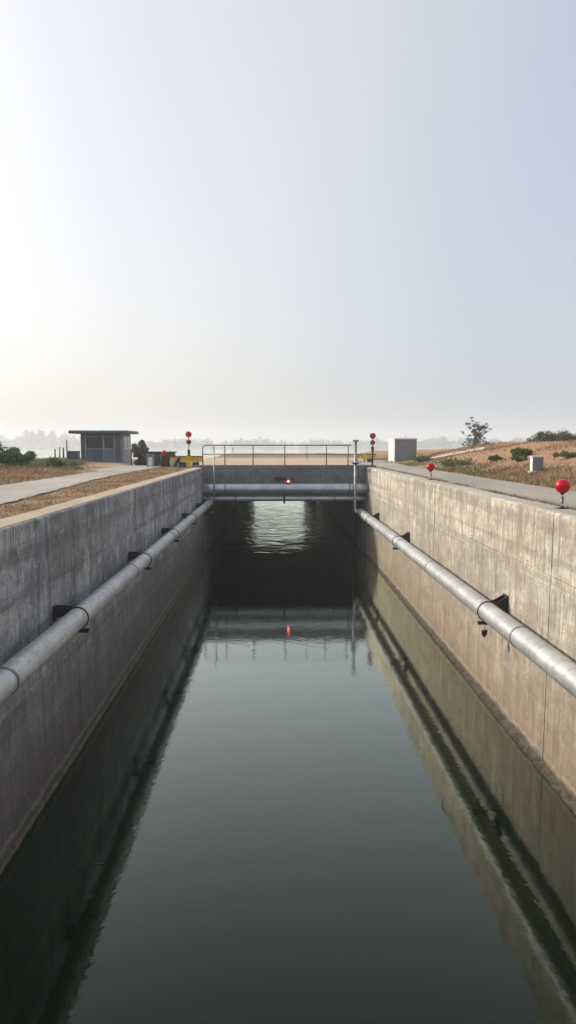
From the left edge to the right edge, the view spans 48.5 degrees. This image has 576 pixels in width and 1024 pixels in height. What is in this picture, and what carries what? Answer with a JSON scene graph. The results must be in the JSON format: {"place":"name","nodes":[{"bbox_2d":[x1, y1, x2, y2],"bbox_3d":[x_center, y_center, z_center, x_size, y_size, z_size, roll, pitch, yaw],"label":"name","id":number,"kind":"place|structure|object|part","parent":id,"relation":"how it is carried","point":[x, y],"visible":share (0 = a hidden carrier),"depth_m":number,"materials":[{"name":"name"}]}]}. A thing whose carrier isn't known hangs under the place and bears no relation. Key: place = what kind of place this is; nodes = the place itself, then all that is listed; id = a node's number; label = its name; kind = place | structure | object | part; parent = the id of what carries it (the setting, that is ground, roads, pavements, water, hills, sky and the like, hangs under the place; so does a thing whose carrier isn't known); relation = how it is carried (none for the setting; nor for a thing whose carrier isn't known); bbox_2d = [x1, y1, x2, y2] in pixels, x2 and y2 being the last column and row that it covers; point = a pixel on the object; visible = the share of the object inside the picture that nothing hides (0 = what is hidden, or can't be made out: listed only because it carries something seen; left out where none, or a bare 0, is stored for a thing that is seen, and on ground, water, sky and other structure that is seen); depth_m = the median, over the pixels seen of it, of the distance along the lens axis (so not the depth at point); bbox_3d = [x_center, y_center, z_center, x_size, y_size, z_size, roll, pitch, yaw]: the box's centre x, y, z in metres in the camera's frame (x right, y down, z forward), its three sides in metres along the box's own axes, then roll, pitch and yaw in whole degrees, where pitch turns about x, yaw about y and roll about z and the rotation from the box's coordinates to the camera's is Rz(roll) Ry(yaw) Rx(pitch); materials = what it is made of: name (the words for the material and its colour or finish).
{"place":"outdoors","nodes":[
{"label":"outdoors","id":0,"kind":"place"},
{"bbox_2d":[0,458,91,484],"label":"dry grass","id":1,"kind":"structure","parent":0,"point":[4,471],"depth_m":26.28,"materials":[{"name":"plant"}]},
{"bbox_2d":[0,457,94,470],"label":"green grass","id":2,"kind":"structure","parent":0,"point":[77,467],"depth_m":32.54,"materials":[{"name":"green plant"}]},
{"bbox_2d":[0,465,160,503],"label":"path","id":3,"kind":"structure","parent":0,"point":[11,492],"depth_m":20.32,"materials":[{"name":"concrete"}]},
{"bbox_2d":[146,454,154,466],"bbox_3d":[-7.842,-2.928,36.551,0.416,0.760,0.265,0,6,-1],"label":"control cabinet","id":4,"kind":"object","parent":3,"relation":"on","point":[150,460],"visible":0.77,"depth_m":36.43,"materials":[{"name":"grey metal"}]},
{"bbox_3d":[-7.839,-2.870,36.435,0.240,0.470,0.023,0,6,-1],"label":"door","id":5,"kind":"part","parent":4,"relation":"part of","materials":[{"name":"white paint"}]},
{"bbox_2d":[145,451,176,465],"bbox_3d":[-7.526,-3.171,37.975,1.740,0.830,0.715,0,6,-1],"label":"equipment chest","id":6,"kind":"object","parent":3,"relation":"on","point":[158,454],"visible":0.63,"depth_m":37.73,"materials":[{"name":"black metal"}]},
{"bbox_2d":[3,446,459,449],"bbox_3d":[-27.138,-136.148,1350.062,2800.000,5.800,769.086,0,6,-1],"label":"shore","id":7,"kind":"structure","parent":0,"point":[218,448],"depth_m":1032.45,"materials":[{"name":"soil"}]},
{"bbox_2d":[0,429,536,448],"bbox_3d":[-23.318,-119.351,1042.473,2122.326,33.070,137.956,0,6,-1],"label":"woodland","id":8,"kind":"object","parent":7,"relation":"on","point":[30,440],"visible":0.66,"depth_m":1021.23,"materials":[{"name":"plant"}]},
{"bbox_2d":[0,449,575,1023],"bbox_3d":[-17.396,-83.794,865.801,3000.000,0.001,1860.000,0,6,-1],"label":"water","id":9,"kind":"structure","parent":0,"point":[296,737],"depth_m":9.93,"materials":[{"name":"green liquid"}]},
{"bbox_2d":[0,441,575,517],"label":"ground","id":10,"kind":"structure","parent":0,"point":[289,459],"depth_m":35.37,"materials":[{"name":"soil"}]},
{"bbox_2d":[0,441,9,462],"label":"bush","id":11,"kind":"object","parent":10,"relation":"on","point":[2,454],"visible":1,"depth_m":31.69,"materials":[{"name":"green plant"}]},
{"bbox_2d":[0,446,37,465],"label":"bush","id":12,"kind":"object","parent":10,"relation":"on","point":[14,455],"visible":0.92,"depth_m":32.73,"materials":[{"name":"green plant"}]},
{"bbox_2d":[43,455,77,467],"bbox_3d":[-11.660,-2.553,32.846,1.537,0.706,1.688,-5,8,-40],"label":"weed clump","id":13,"kind":"object","parent":10,"relation":"on","point":[55,461],"visible":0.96,"depth_m":32.31,"materials":[{"name":"green plant"}]},
{"bbox_2d":[67,451,79,459],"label":"water tank","id":14,"kind":"object","parent":10,"relation":"on","point":[74,455],"visible":0.58,"depth_m":43.25,"materials":[{"name":"grey plastic"}]},
{"bbox_2d":[0,466,193,518],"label":"dry grass","id":15,"kind":"structure","parent":10,"relation":"on","point":[97,486],"depth_m":18.43,"materials":[{"name":"plant"}]},
{"bbox_2d":[0,467,204,873],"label":"canal wall","id":16,"kind":"structure","parent":10,"relation":"on","point":[73,553],"depth_m":12.42,"materials":[{"name":"concrete"}]},
{"bbox_2d":[0,499,212,704],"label":"pipeline","id":17,"kind":"object","parent":16,"relation":"attached to","point":[22,666],"visible":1,"depth_m":11.29,"materials":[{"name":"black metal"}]},
{"bbox_2d":[211,445,216,512],"bbox_3d":[-3.962,-1.739,34.055,0.280,3.630,0.150,0,6,-1],"label":"support pole","id":18,"kind":"object","parent":17,"relation":"attached to","point":[214,511],"visible":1,"depth_m":34.01,"materials":[{"name":"metal"}]},
{"bbox_2d":[203,495,367,503],"bbox_3d":[-0.147,-0.706,34.716,8.950,0.480,0.400,0,6,-1],"label":"cross pipe","id":19,"kind":"object","parent":16,"relation":"attached to","point":[283,498],"visible":1,"depth_m":34.60,"materials":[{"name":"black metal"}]},
{"bbox_2d":[68,430,138,462],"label":"guard shed","id":20,"kind":"structure","parent":10,"relation":"on","point":[106,445],"depth_m":42.07,"materials":[{"name":"metal"}]},
{"bbox_2d":[86,436,102,448],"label":"window","id":21,"kind":"structure","parent":20,"relation":"in","point":[92,442],"depth_m":42.03,"materials":[{"name":"grey glass"}]},
{"bbox_2d":[104,436,113,448],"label":"window","id":22,"kind":"structure","parent":20,"relation":"in","point":[108,440],"depth_m":42.05,"materials":[{"name":"grey glass"}]},
{"bbox_2d":[124,437,126,448],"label":"window","id":23,"kind":"structure","parent":20,"relation":"in","point":[125,438],"depth_m":42.71,"materials":[{"name":"grey glass"}]},
{"bbox_2d":[127,437,129,448],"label":"window","id":24,"kind":"structure","parent":20,"relation":"in","point":[128,438],"depth_m":43.58,"materials":[{"name":"grey glass"}]},
{"bbox_2d":[130,439,148,464],"bbox_3d":[-8.845,-3.642,39.188,1.613,1.604,1.113,0,6,-1],"label":"bush","id":25,"kind":"object","parent":10,"relation":"on","point":[139,449],"visible":0.81,"depth_m":38.88,"materials":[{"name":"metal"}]},
{"bbox_2d":[161,450,170,466],"bbox_3d":[-6.995,-3.068,36.764,0.597,0.955,0.309,-2,6,-21],"label":"bollard cluster","id":26,"kind":"object","parent":10,"relation":"on","point":[164,452],"visible":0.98,"depth_m":36.70,"materials":[{"name":"red paint"}]},
{"bbox_2d":[173,457,179,466],"bbox_3d":[-6.247,-2.830,35.891,0.334,0.565,0.338,14,5,-3],"label":"black sack","id":27,"kind":"object","parent":10,"relation":"on","point":[177,460],"visible":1,"depth_m":35.79,"materials":[{"name":"black plastic"}]},
{"bbox_2d":[168,456,201,466],"bbox_3d":[-5.757,-2.863,36.120,1.935,0.680,0.340,0,6,-1],"label":"yellow barrier","id":28,"kind":"object","parent":10,"relation":"on","point":[185,461],"visible":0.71,"depth_m":36.00,"materials":[{"name":"metal"}]},
{"bbox_2d":[186,431,191,455],"bbox_3d":[-5.534,-3.817,35.693,0.334,1.346,0.200,0,6,-1],"label":"signal post","id":29,"kind":"object","parent":28,"relation":"on","point":[188,435],"visible":1,"depth_m":35.63,"materials":[{"name":"red metal"}]},
{"bbox_2d":[194,465,375,554],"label":"culvert bridge","id":30,"kind":"structure","parent":10,"relation":"on","point":[341,512],"depth_m":35.05,"materials":[{"name":"concrete"}]},
{"bbox_2d":[202,445,350,464],"bbox_3d":[-0.609,-3.127,35.079,8.175,1.120,0.120,0,6,-1],"label":"metal railing","id":31,"kind":"object","parent":30,"relation":"on","point":[284,454],"visible":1,"depth_m":35.03,"materials":[{"name":"metal"}]},
{"bbox_2d":[274,476,292,480],"bbox_3d":[-0.243,-1.827,34.870,1.025,0.245,0.230,0,6,-1],"label":"cable bundle","id":32,"kind":"object","parent":30,"relation":"attached to","point":[276,478],"visible":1,"depth_m":34.82,"materials":[{"name":"black metal"}]},
{"bbox_2d":[370,433,375,464],"bbox_3d":[4.773,-3.495,36.135,0.334,1.916,0.200,0,6,-1],"label":"signal post","id":33,"kind":"object","parent":10,"relation":"on","point":[372,437],"visible":0.86,"depth_m":36.05,"materials":[{"name":"red metal"}]},
{"bbox_2d":[388,435,417,461],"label":"concrete kiosk","id":34,"kind":"object","parent":10,"relation":"on","point":[401,449],"visible":0.81,"depth_m":46.25,"materials":[{"name":"white paint"}]},
{"bbox_2d":[391,443,392,460],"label":"side door","id":35,"kind":"structure","parent":34,"relation":"in","point":[391,443],"depth_m":47.31,"materials":[{"name":"white paint"}]},
{"bbox_2d":[408,454,432,461],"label":"weed clump","id":36,"kind":"object","parent":10,"relation":"on","point":[418,458],"visible":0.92,"depth_m":41.78,"materials":[{"name":"green plant"}]},
{"bbox_2d":[436,457,475,466],"bbox_3d":[8.770,-2.602,33.509,1.898,0.572,2.462,0,6,-1],"label":"weed clump","id":37,"kind":"object","parent":10,"relation":"on","point":[459,462],"visible":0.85,"depth_m":33.22,"materials":[{"name":"green plant"}]},
{"bbox_2d":[429,447,485,458],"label":"footpath","id":38,"kind":"structure","parent":10,"relation":"on","point":[444,455],"depth_m":41.18,"materials":[{"name":"beige concrete"}]},
{"bbox_2d":[365,467,575,814],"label":"canal wall","id":39,"kind":"structure","parent":10,"relation":"on","point":[519,552],"depth_m":14.40,"materials":[{"name":"concrete"}]},
{"bbox_2d":[202,483,368,492],"bbox_3d":[-0.144,-1.273,34.507,8.951,0.534,0.526,0,6,-1],"label":"cross pipe","id":40,"kind":"object","parent":39,"relation":"attached to","point":[287,488],"visible":1,"depth_m":34.30,"materials":[{"name":"grey metal"}]},
{"bbox_2d":[426,463,434,479],"bbox_3d":[4.965,-1.415,22.266,0.290,0.590,0.290,-2,8,-1],"label":"ball beacon","id":41,"kind":"object","parent":39,"relation":"on","point":[430,467],"visible":0.99,"depth_m":22.18,"materials":[{"name":"red metal"}]},
{"bbox_2d":[357,508,575,697],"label":"pipeline","id":42,"kind":"object","parent":39,"relation":"attached to","point":[557,666],"visible":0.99,"depth_m":13.46,"materials":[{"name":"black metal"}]},
{"bbox_2d":[352,440,358,556],"bbox_3d":[3.705,-0.523,34.601,0.547,6.700,1.422,0,6,-1],"label":"riser pipe","id":43,"kind":"object","parent":42,"relation":"attached to","point":[355,463],"visible":0.91,"depth_m":34.09,"materials":[{"name":"metal"}]},
{"bbox_2d":[555,479,570,508],"bbox_3d":[5.180,-0.344,12.085,0.275,0.561,0.275,0,6,-1],"label":"ball beacon","id":44,"kind":"object","parent":39,"relation":"on","point":[562,487],"visible":1,"depth_m":12.00,"materials":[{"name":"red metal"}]},
{"bbox_2d":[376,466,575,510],"bbox_3d":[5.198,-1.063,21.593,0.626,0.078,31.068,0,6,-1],"label":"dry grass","id":45,"kind":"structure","parent":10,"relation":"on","point":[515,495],"depth_m":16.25,"materials":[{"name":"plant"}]},
{"bbox_2d":[461,417,490,446],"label":"sapling","id":46,"kind":"object","parent":10,"relation":"on","point":[475,432],"visible":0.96,"depth_m":59.65,"materials":[{"name":"green plant"}]},
{"bbox_2d":[487,455,502,460],"bbox_3d":[10.390,-2.702,32.115,0.776,0.406,0.681,0,6,-1],"label":"bush","id":47,"kind":"object","parent":10,"relation":"on","point":[494,458],"visible":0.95,"depth_m":31.97,"materials":[{"name":"green plant"}]},
{"bbox_2d":[511,454,527,461],"bbox_3d":[10.526,-2.448,29.131,0.736,0.432,0.596,0,6,-1],"label":"weed clump","id":48,"kind":"object","parent":10,"relation":"on","point":[516,458],"visible":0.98,"depth_m":29.08,"materials":[{"name":"green plant"}]},
{"bbox_2d":[510,447,533,456],"bbox_3d":[11.126,-2.867,30.727,1.222,0.561,0.789,-3,7,-24],"label":"bush","id":49,"kind":"object","parent":10,"relation":"on","point":[518,451],"visible":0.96,"depth_m":30.53,"materials":[{"name":"green plant"}]},
{"bbox_2d":[528,456,544,472],"bbox_3d":[9.472,-1.772,24.381,0.520,0.720,0.600,1,6,11],"label":"cabinet","id":50,"kind":"object","parent":10,"relation":"on","point":[536,462],"visible":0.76,"depth_m":24.13,"materials":[{"name":"white metal"}]},
{"bbox_3d":[9.424,-1.796,24.129,0.380,0.480,0.020,1,6,11],"label":"door","id":51,"kind":"part","parent":50,"relation":"part of","materials":[{"name":"grey metal"}]},
{"bbox_2d":[527,430,559,441],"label":"bush","id":52,"kind":"object","parent":10,"relation":"on","point":[549,436],"visible":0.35,"depth_m":61.72,"materials":[{"name":"green plant"}]},
{"bbox_2d":[552,450,575,458],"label":"weed clump","id":53,"kind":"object","parent":10,"relation":"on","point":[565,454],"visible":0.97,"depth_m":26.00,"materials":[{"name":"green plant"}]},
{"bbox_2d":[557,430,575,440],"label":"spreading tree","id":54,"kind":"object","parent":10,"relation":"on","point":[564,435],"visible":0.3,"depth_m":65.50,"materials":[{"name":"green plant"}]},
{"bbox_2d":[0,0,575,445],"label":"sky","id":55,"kind":"structure","parent":0,"point":[295,221],"materials":[{"name":"white"}]},
{"bbox_2d":[345,460,575,507],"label":"road","id":56,"kind":"structure","parent":0,"point":[547,494],"depth_m":19.80,"materials":[{"name":"concrete"}]},
{"bbox_2d":[352,453,376,461],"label":"yellow barrier","id":57,"kind":"object","parent":56,"relation":"on","point":[364,456],"visible":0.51,"depth_m":46.86,"materials":[{"name":"metal"}]},
{"bbox_2d":[361,440,575,487],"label":"dry grass","id":58,"kind":"structure","parent":0,"point":[536,481],"depth_m":27.63,"materials":[{"name":"plant"}]},
{"bbox_2d":[385,456,573,484],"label":"green grass","id":59,"kind":"structure","parent":0,"point":[463,469],"depth_m":27.30,"materials":[{"name":"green plant"}]}
]}

